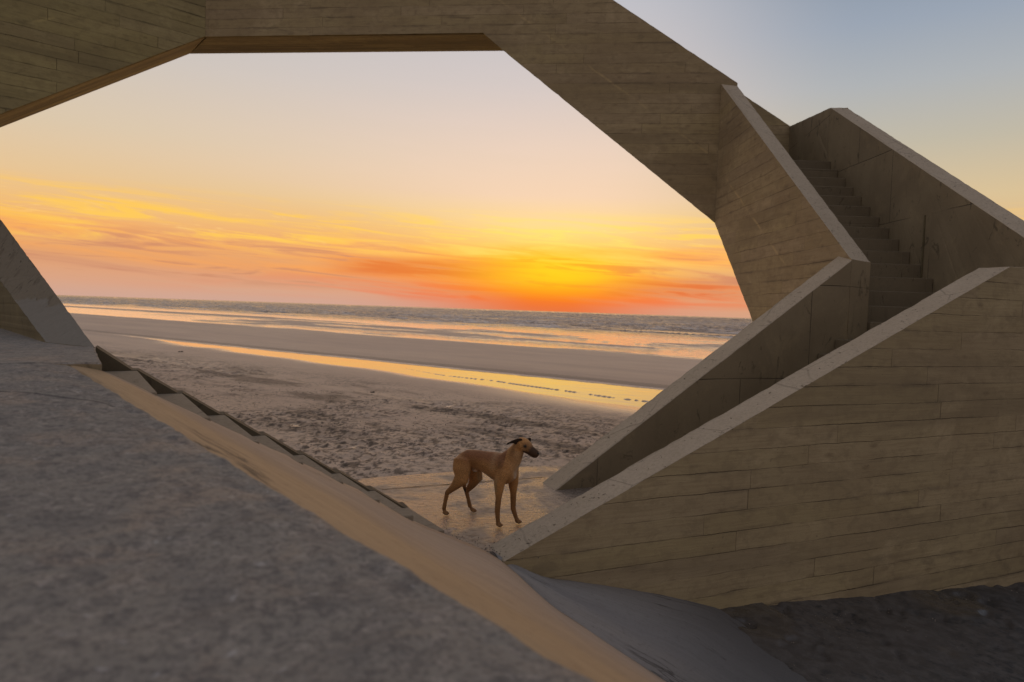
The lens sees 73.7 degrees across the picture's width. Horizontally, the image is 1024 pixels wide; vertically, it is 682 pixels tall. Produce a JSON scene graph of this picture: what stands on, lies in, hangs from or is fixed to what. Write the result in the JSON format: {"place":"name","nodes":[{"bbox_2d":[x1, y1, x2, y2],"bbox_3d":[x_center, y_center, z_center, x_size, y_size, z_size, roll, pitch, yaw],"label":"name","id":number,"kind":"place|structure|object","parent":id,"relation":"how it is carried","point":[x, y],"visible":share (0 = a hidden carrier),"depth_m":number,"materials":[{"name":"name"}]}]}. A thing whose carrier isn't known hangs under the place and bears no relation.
{"place":"outdoors","nodes":[
{"label":"outdoors","id":0,"kind":"place"},
{"bbox_2d":[57,295,752,406],"bbox_3d":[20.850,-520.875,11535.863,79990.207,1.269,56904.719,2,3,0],"label":"sea","id":1,"kind":"structure","parent":0,"point":[588,326],"depth_m":75.34,"materials":[{"name":"liquid"}]},
{"bbox_2d":[358,466,592,553],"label":"pavement","id":2,"kind":"structure","parent":0,"point":[536,498],"depth_m":6.61,"materials":[{"name":"concrete"}]},
{"bbox_2d":[391,477,539,488],"bbox_3d":[-0.470,1.505,7.245,1.836,0.001,0.022,1,3,-24],"label":"pavement joint","id":3,"kind":"object","parent":2,"relation":"on","point":[447,484],"visible":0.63,"depth_m":7.14,"materials":[{"name":"grey concrete"}]},
{"bbox_2d":[442,437,538,526],"bbox_3d":[-0.174,1.186,5.956,0.907,0.768,0.269,4,3,32],"label":"dog","id":4,"kind":"object","parent":2,"relation":"on","point":[501,470],"visible":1,"depth_m":5.89},
{"bbox_2d":[0,0,1023,317],"label":"sky","id":5,"kind":"structure","parent":0,"point":[438,179],"materials":[{"name":"orange"}]},
{"bbox_2d":[65,297,1023,681],"bbox_3d":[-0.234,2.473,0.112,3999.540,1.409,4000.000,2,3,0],"label":"beach","id":6,"kind":"structure","parent":0,"point":[963,635],"depth_m":11.90,"materials":[{"name":"beige sand"}]},
{"bbox_2d":[0,0,1023,681],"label":"stair sculpture","id":7,"kind":"object","parent":6,"relation":"on","point":[840,414],"visible":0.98,"depth_m":6.18,"materials":[{"name":"concrete"}]},
{"bbox_2d":[193,385,1011,646],"bbox_3d":[-1.418,1.911,9.755,15.296,1.129,10.686,2,3,0],"label":"shell grit","id":8,"kind":"object","parent":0,"point":[466,446],"visible":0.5,"depth_m":10.06,"materials":[{"name":"white"}]}
]}

